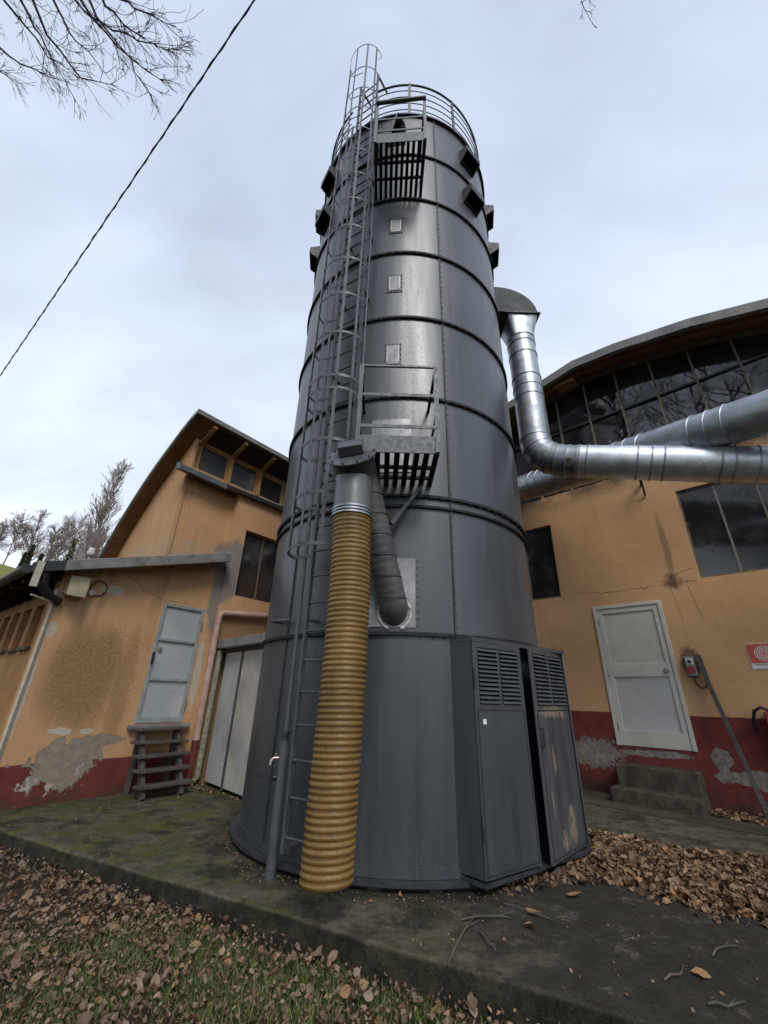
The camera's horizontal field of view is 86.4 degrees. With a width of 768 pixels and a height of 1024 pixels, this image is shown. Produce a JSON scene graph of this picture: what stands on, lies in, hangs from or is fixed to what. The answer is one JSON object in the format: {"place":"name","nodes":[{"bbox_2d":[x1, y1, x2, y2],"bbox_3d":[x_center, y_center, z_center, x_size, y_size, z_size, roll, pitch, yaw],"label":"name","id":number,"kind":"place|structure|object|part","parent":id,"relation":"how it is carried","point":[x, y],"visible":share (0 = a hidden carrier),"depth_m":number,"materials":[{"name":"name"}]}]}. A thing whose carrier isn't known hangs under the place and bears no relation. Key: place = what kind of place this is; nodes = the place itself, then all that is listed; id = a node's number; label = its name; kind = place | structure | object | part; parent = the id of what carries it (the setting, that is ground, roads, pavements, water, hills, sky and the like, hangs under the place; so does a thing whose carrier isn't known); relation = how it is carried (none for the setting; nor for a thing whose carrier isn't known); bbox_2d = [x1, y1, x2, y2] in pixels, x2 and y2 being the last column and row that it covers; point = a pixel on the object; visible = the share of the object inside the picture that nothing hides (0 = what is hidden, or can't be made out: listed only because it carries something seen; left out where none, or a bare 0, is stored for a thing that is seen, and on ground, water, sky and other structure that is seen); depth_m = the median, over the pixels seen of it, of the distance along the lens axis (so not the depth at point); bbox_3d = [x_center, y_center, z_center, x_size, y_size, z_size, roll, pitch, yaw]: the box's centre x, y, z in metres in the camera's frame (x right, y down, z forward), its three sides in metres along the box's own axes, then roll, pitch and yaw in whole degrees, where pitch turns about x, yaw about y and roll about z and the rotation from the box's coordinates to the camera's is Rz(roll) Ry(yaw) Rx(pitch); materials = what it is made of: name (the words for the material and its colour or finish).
{"place":"outdoors","nodes":[
{"label":"outdoors","id":0,"kind":"place"},
{"bbox_2d":[0,564,176,681],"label":"hill","id":1,"kind":"structure","parent":0,"point":[5,570],"depth_m":39.42,"materials":[{"name":"green plant"}]},
{"bbox_2d":[0,519,14,550],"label":"bare tree","id":2,"kind":"object","parent":1,"relation":"on","point":[3,529],"visible":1,"depth_m":45.60,"materials":[{"name":"brown plant"}]},
{"bbox_2d":[2,510,36,564],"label":"bare tree","id":3,"kind":"object","parent":1,"relation":"on","point":[23,530],"visible":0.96,"depth_m":48.09,"materials":[{"name":"plant"}]},
{"bbox_2d":[16,552,27,567],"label":"ivy tree","id":4,"kind":"object","parent":1,"relation":"on","point":[21,562],"visible":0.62,"depth_m":46.40,"materials":[{"name":"green plant"}]},
{"bbox_2d":[22,544,35,564],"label":"ivy tree","id":5,"kind":"object","parent":1,"relation":"on","point":[28,558],"visible":0.76,"depth_m":44.29,"materials":[{"name":"green plant"}]},
{"bbox_2d":[11,509,50,559],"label":"bare tree","id":6,"kind":"object","parent":1,"relation":"on","point":[38,527],"visible":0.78,"depth_m":50.83,"materials":[{"name":"plant"}]},
{"bbox_2d":[37,553,44,561],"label":"ivy tree","id":7,"kind":"object","parent":1,"relation":"on","point":[41,556],"visible":0.37,"depth_m":44.66,"materials":[{"name":"green plant"}]},
{"bbox_2d":[40,523,68,560],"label":"bare tree","id":8,"kind":"object","parent":1,"relation":"on","point":[53,539],"visible":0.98,"depth_m":45.45,"materials":[{"name":"plant"}]},
{"bbox_2d":[33,516,80,560],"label":"bare tree","id":9,"kind":"object","parent":1,"relation":"on","point":[69,532],"visible":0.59,"depth_m":47.94,"materials":[{"name":"plant"}]},
{"bbox_2d":[65,538,78,559],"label":"ivy tree","id":10,"kind":"object","parent":1,"relation":"on","point":[69,555],"visible":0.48,"depth_m":44.09,"materials":[{"name":"green plant"}]},
{"bbox_2d":[55,510,95,558],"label":"bare tree","id":11,"kind":"object","parent":1,"relation":"on","point":[81,525],"visible":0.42,"depth_m":51.05,"materials":[{"name":"brown plant"}]},
{"bbox_2d":[59,527,107,560],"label":"bare tree","id":12,"kind":"object","parent":1,"relation":"on","point":[75,552],"visible":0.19,"depth_m":45.04,"materials":[{"name":"plant"}]},
{"bbox_2d":[64,459,133,559],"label":"poplar tree","id":13,"kind":"object","parent":1,"relation":"on","point":[96,537],"visible":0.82,"depth_m":42.92,"materials":[{"name":"plant"}]},
{"bbox_2d":[86,547,95,558],"bbox_3d":[-4.111,0.586,5.732,0.104,0.190,0.104,2,-24,0],"label":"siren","id":14,"kind":"object","parent":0,"point":[90,552],"visible":0.92,"depth_m":5.71,"materials":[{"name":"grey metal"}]},
{"bbox_2d":[0,0,254,375],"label":"overhead cable","id":15,"kind":"object","parent":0,"point":[184,103],"visible":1,"depth_m":8.04,"materials":[{"name":"black rubber"}]},
{"bbox_2d":[0,860,501,1023],"bbox_3d":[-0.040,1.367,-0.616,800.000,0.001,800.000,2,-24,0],"label":"ground","id":16,"kind":"structure","parent":0,"point":[5,890],"depth_m":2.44,"materials":[{"name":"plant"}]},
{"bbox_2d":[0,552,232,810],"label":"building","id":17,"kind":"structure","parent":16,"relation":"on","point":[83,694],"depth_m":5.74,"materials":[{"name":"paint"}]},
{"bbox_2d":[4,648,16,652],"bbox_3d":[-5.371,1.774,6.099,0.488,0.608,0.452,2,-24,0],"label":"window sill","id":18,"kind":"structure","parent":17,"relation":"in","point":[13,649],"depth_m":5.86,"materials":[{"name":"paint"}]},
{"bbox_2d":[15,646,29,650],"bbox_3d":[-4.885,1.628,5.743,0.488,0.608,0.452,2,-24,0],"label":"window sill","id":19,"kind":"structure","parent":17,"relation":"in","point":[25,647],"depth_m":5.48,"materials":[{"name":"paint"}]},
{"bbox_2d":[63,575,90,597],"bbox_3d":[-4.200,1.022,5.588,0.256,0.295,0.257,-17,-30,35],"label":"floodlight","id":20,"kind":"object","parent":17,"relation":"attached to","point":[76,586],"visible":1,"depth_m":5.51,"materials":[{"name":"paint"}]},
{"bbox_2d":[87,581,107,596],"bbox_3d":[-4.099,1.097,5.868,0.058,0.234,0.221,-17,-30,35],"label":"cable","id":21,"kind":"object","parent":17,"relation":"attached to","point":[90,592],"visible":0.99,"depth_m":5.80,"materials":[{"name":"black rubber"}]},
{"bbox_2d":[135,602,204,722],"bbox_3d":[-3.336,2.356,6.457,0.109,1.730,0.702,-17,-30,35],"label":"door","id":22,"kind":"structure","parent":17,"relation":"in","point":[163,700],"depth_m":6.44,"materials":[{"name":"grey metal"}]},
{"bbox_2d":[98,409,288,783],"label":"tall building","id":23,"kind":"structure","parent":16,"relation":"on","point":[211,484],"depth_m":7.91,"materials":[{"name":"paint"}]},
{"bbox_2d":[187,650,222,785],"bbox_3d":[-2.887,3.246,6.559,0.240,1.964,0.102,2,-24,0],"label":"downpipe","id":24,"kind":"object","parent":23,"relation":"attached to","point":[200,761],"visible":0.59,"depth_m":6.51,"materials":[{"name":"metal"}]},
{"bbox_2d":[195,445,229,480],"bbox_3d":[-3.363,-0.945,8.027,0.060,0.545,0.605,-17,-30,35],"label":"clerestory window","id":25,"kind":"structure","parent":23,"relation":"in","point":[209,461],"depth_m":8.02,"materials":[{"name":"grey glass"}]},
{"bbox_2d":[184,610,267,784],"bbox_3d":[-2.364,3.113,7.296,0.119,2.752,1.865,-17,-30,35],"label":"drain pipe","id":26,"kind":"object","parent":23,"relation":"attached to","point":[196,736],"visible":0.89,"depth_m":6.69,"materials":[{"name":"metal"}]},
{"bbox_2d":[230,461,257,493],"bbox_3d":[-2.936,-0.713,8.514,0.060,0.545,0.600,-17,-30,35],"label":"clerestory window","id":27,"kind":"structure","parent":23,"relation":"in","point":[244,477],"depth_m":8.53,"materials":[{"name":"grey glass"}]},
{"bbox_2d":[235,532,276,602],"bbox_3d":[-2.515,1.141,8.223,0.060,1.300,1.000,-17,-30,35],"label":"window","id":28,"kind":"structure","parent":23,"relation":"in","point":[257,565],"depth_m":8.19,"materials":[{"name":"black glass"}]},
{"bbox_2d":[259,475,283,504],"bbox_3d":[-2.538,-0.463,9.043,0.160,0.545,0.610,-17,-30,35],"label":"clerestory window","id":29,"kind":"structure","parent":23,"relation":"in","point":[269,490],"depth_m":9.08,"materials":[{"name":"grey metal"}]},
{"bbox_2d":[0,846,559,1023],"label":"fallen leaves","id":30,"kind":"object","parent":16,"relation":"on","point":[118,896],"visible":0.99,"depth_m":2.38,"materials":[{"name":"brown plant"}]},
{"bbox_2d":[0,0,595,120],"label":"bare tree","id":31,"kind":"object","parent":16,"relation":"on","point":[101,25],"visible":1,"depth_m":5.07,"materials":[{"name":"brown plant"}]},
{"bbox_2d":[508,298,767,815],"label":"hall building","id":32,"kind":"structure","parent":16,"relation":"on","point":[640,589],"depth_m":6.99,"materials":[{"name":"paint"}]},
{"bbox_2d":[525,525,560,600],"bbox_3d":[3.053,1.123,8.611,1.170,1.510,0.050,-20,-32,39],"label":"window","id":33,"kind":"structure","parent":32,"relation":"in","point":[543,574],"depth_m":8.41,"materials":[{"name":"black glass"}]},
{"bbox_2d":[597,604,692,750],"bbox_3d":[4.162,2.624,6.665,0.955,2.125,0.100,-20,-32,39],"label":"door","id":34,"kind":"structure","parent":32,"relation":"in","point":[645,693],"depth_m":6.62,"materials":[{"name":"beige metal"}]},
{"bbox_2d":[683,656,706,688],"bbox_3d":[4.693,2.413,6.140,0.224,0.463,0.102,-20,-32,39],"label":"switch box","id":35,"kind":"object","parent":32,"relation":"attached to","point":[691,666],"visible":0.98,"depth_m":6.17,"materials":[{"name":"grey metal"}]},
{"bbox_2d":[675,483,767,577],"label":"window","id":36,"kind":"structure","parent":32,"relation":"in","point":[742,512],"depth_m":6.52,"materials":[{"name":"black glass"}]},
{"bbox_2d":[745,643,767,668],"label":"hose sign","id":37,"kind":"object","parent":32,"relation":"attached to","point":[757,654],"visible":1,"depth_m":5.77,"materials":[{"name":"red plastic"}]},
{"bbox_2d":[752,706,767,731],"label":"hose","id":38,"kind":"object","parent":32,"relation":"attached to","point":[755,710],"visible":1,"depth_m":5.50,"materials":[{"name":"black rubber"}]},
{"bbox_2d":[0,782,767,1023],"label":"concrete slab","id":39,"kind":"structure","parent":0,"point":[524,980],"depth_m":2.66,"materials":[{"name":"grey concrete"}]},
{"bbox_2d":[122,726,193,801],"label":"wooden steps","id":40,"kind":"structure","parent":39,"relation":"on","point":[141,756],"depth_m":5.63,"materials":[{"name":"wood"}]},
{"bbox_2d":[204,632,265,795],"bbox_3d":[-1.700,3.114,6.413,1.460,2.100,2.450,23,-32,-38],"label":"door frame","id":41,"kind":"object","parent":39,"relation":"on","point":[229,751],"depth_m":6.16,"materials":[{"name":"paint"}]},
{"bbox_2d":[204,651,241,786],"bbox_3d":[-2.492,3.180,6.429,0.050,1.850,0.600,23,-32,-38],"label":"door panel","id":42,"kind":"structure","parent":41,"relation":"in","point":[217,752],"depth_m":6.38,"materials":[{"name":"grey metal"}]},
{"bbox_2d":[223,649,262,795],"bbox_3d":[-2.007,2.982,5.957,0.050,1.850,0.690,23,-32,-38],"label":"door panel","id":43,"kind":"structure","parent":41,"relation":"in","point":[234,779],"depth_m":5.93,"materials":[{"name":"grey metal"}]},
{"bbox_2d":[258,126,353,879],"bbox_3d":[-0.804,-2.203,5.391,0.229,11.000,0.078,6,-25,-10],"label":"riser pipe","id":44,"kind":"object","parent":39,"relation":"on","point":[273,844],"visible":0.98,"depth_m":3.65,"materials":[{"name":"paint"}]},
{"bbox_2d":[0,782,767,1023],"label":"fallen leaves","id":45,"kind":"object","parent":39,"relation":"on","point":[724,882],"visible":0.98,"depth_m":3.30,"materials":[{"name":"brown plant"}]},
{"bbox_2d":[230,83,551,892],"bbox_3d":[0.309,-2.273,6.757,3.766,12.350,4.267,2,-24,0],"label":"silo","id":46,"kind":"object","parent":39,"relation":"on","point":[432,425],"visible":0.7,"depth_m":4.48,"materials":[{"name":"paint"}]},
{"bbox_2d":[280,43,387,853],"bbox_3d":[-0.503,-3.252,5.762,0.676,12.894,0.711,-12,-28,28],"label":"caged ladder","id":47,"kind":"object","parent":46,"relation":"attached to","point":[314,543],"visible":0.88,"depth_m":4.91,"materials":[{"name":"paint"}]},
{"bbox_2d":[328,438,411,629],"bbox_3d":[-0.078,0.283,3.933,0.460,1.768,1.296,-11,-27,27],"label":"screw conveyor","id":48,"kind":"object","parent":46,"relation":"attached to","point":[357,481],"visible":0.84,"depth_m":3.76,"materials":[{"name":"paint"}]},
{"bbox_2d":[299,509,370,892],"bbox_3d":[-0.323,1.220,3.175,0.382,2.612,0.381,2,-24,0],"label":"hose","id":49,"kind":"object","parent":48,"relation":"hanging from","point":[328,850],"visible":1,"depth_m":2.91,"materials":[{"name":"yellow plastic"}]},
{"bbox_2d":[362,185,377,363],"bbox_3d":[-0.189,-3.265,5.617,0.022,4.355,0.100,-12,-28,27],"label":"conduit","id":50,"kind":"object","parent":46,"relation":"attached to","point":[368,277],"visible":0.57,"depth_m":5.51,"materials":[{"name":"paint"}]},
{"bbox_2d":[366,414,416,475],"bbox_3d":[0.073,-0.751,4.610,0.587,0.840,0.059,-1,-24,6],"label":"access door","id":51,"kind":"structure","parent":46,"relation":"in","point":[397,419],"depth_m":4.68,"materials":[{"name":"paint"}]},
{"bbox_2d":[384,343,400,364],"bbox_3d":[0.113,-1.984,5.158,0.208,0.370,0.029,-1,-24,6],"label":"inspection window","id":52,"kind":"structure","parent":46,"relation":"in","point":[392,351],"depth_m":5.15,"materials":[{"name":"paint"}]},
{"bbox_2d":[387,274,401,292],"bbox_3d":[0.149,-3.188,5.700,0.208,0.350,0.029,-1,-24,6],"label":"inspection window","id":53,"kind":"structure","parent":46,"relation":"in","point":[394,282],"depth_m":5.69,"materials":[{"name":"paint"}]},
{"bbox_2d":[389,218,402,233],"bbox_3d":[0.183,-4.354,6.226,0.208,0.340,0.029,-1,-24,6],"label":"inspection window","id":54,"kind":"structure","parent":46,"relation":"in","point":[395,225],"depth_m":6.21,"materials":[{"name":"paint"}]},
{"bbox_2d":[450,637,592,889],"bbox_3d":[1.328,2.161,3.811,1.686,1.742,0.488,22,-32,-38],"label":"louvred cabinet","id":55,"kind":"object","parent":46,"relation":"attached to","point":[498,836],"visible":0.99,"depth_m":3.47,"materials":[{"name":"paint"}]},
{"bbox_3d":[1.007,1.980,3.437,0.653,1.658,0.053,17,-29,-31],"label":"door","id":56,"kind":"part","parent":55,"relation":"part of","materials":[{"name":"paint"}]},
{"bbox_3d":[1.638,2.189,3.859,0.075,1.658,0.805,-19,-31,37],"label":"door","id":57,"kind":"part","parent":55,"relation":"part of","materials":[{"name":"paint"}]},
{"bbox_2d":[494,287,767,485],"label":"extraction duct","id":58,"kind":"object","parent":46,"relation":"attached to","point":[541,449],"visible":0.98,"depth_m":6.12,"materials":[{"name":"metal"}]},
{"bbox_2d":[517,389,767,501],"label":"return duct","id":59,"kind":"object","parent":58,"relation":"attached to","point":[739,421],"visible":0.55,"depth_m":5.48,"materials":[{"name":"silver metal"}]},
{"bbox_2d":[447,916,479,964],"bbox_3d":[0.469,2.515,2.420,0.042,0.022,0.583,-11,-27,27],"label":"twig","id":60,"kind":"object","parent":39,"relation":"on","point":[457,941],"visible":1,"depth_m":2.39,"materials":[{"name":"grey plant"}]},
{"bbox_2d":[460,912,511,920],"bbox_3d":[0.670,2.621,2.642,0.370,0.022,0.053,8,-25,-13],"label":"twig","id":61,"kind":"object","parent":39,"relation":"on","point":[476,916],"visible":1,"depth_m":2.65,"materials":[{"name":"grey wood"}]},
{"bbox_2d":[479,931,496,951],"bbox_3d":[0.605,2.508,2.394,0.043,0.022,0.216,10,-25,-17],"label":"twig","id":62,"kind":"object","parent":39,"relation":"on","point":[485,937],"visible":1,"depth_m":2.37,"materials":[{"name":"grey plant"}]},
{"bbox_2d":[504,903,551,919],"bbox_3d":[0.955,2.673,2.739,0.328,0.022,0.058,-14,-29,31],"label":"twig","id":63,"kind":"object","parent":39,"relation":"on","point":[520,908],"visible":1,"depth_m":2.72,"materials":[{"name":"grey wood"}]},
{"bbox_2d":[523,921,536,931],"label":"leaf","id":64,"kind":"object","parent":39,"relation":"on","point":[531,925],"visible":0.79,"depth_m":2.54,"materials":[{"name":"brown plant"}]},
{"bbox_2d":[526,907,541,913],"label":"leaf","id":65,"kind":"object","parent":39,"relation":"on","point":[530,909],"visible":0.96,"depth_m":2.75,"materials":[{"name":"brown plant"}]},
{"bbox_2d":[567,892,580,895],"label":"leaf","id":66,"kind":"object","parent":39,"relation":"on","point":[573,893],"visible":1,"depth_m":3.00,"materials":[{"name":"brown plant"}]},
{"bbox_2d":[663,964,683,980],"bbox_3d":[1.550,2.429,2.157,0.247,0.022,0.051,18,-29,-33],"label":"twig","id":67,"kind":"object","parent":39,"relation":"on","point":[668,976],"visible":1,"depth_m":2.13,"materials":[{"name":"grey plant"}]},
{"bbox_2d":[691,967,710,977],"bbox_3d":[1.669,2.427,2.155,0.072,0.022,0.060,8,-25,-13],"label":"leaf","id":68,"kind":"object","parent":39,"relation":"on","point":[702,972],"visible":1,"depth_m":2.16,"materials":[{"name":"brown plant"}]},
{"bbox_2d":[711,939,739,956],"bbox_3d":[1.979,2.539,2.375,0.270,0.022,0.053,16,-28,-29],"label":"twig","id":69,"kind":"object","parent":39,"relation":"on","point":[718,948],"visible":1,"depth_m":2.38,"materials":[{"name":"grey wood"}]},
{"bbox_2d":[707,998,745,1007],"bbox_3d":[1.642,2.331,1.935,0.204,0.022,0.056,4,-24,-6],"label":"twig","id":70,"kind":"object","parent":39,"relation":"on","point":[729,1005],"visible":1,"depth_m":1.94,"materials":[{"name":"grey wood"}]},
{"bbox_2d":[0,0,767,567],"label":"sky","id":71,"kind":"structure","parent":0,"point":[623,159],"materials":[{"name":"grey"}]},
{"bbox_2d":[582,789,767,835],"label":"concrete path","id":72,"kind":"structure","parent":0,"point":[600,798],"depth_m":5.22,"materials":[{"name":"grey concrete"}]},
{"bbox_2d":[610,762,711,816],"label":"concrete steps","id":73,"kind":"structure","parent":72,"relation":"on","point":[678,790],"depth_m":5.71,"materials":[{"name":"grey concrete"}]},
{"bbox_2d":[694,655,767,819],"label":"leaning pole","id":74,"kind":"object","parent":72,"relation":"on","point":[700,663],"visible":1,"depth_m":5.57,"materials":[{"name":"grey wood"}]}
]}

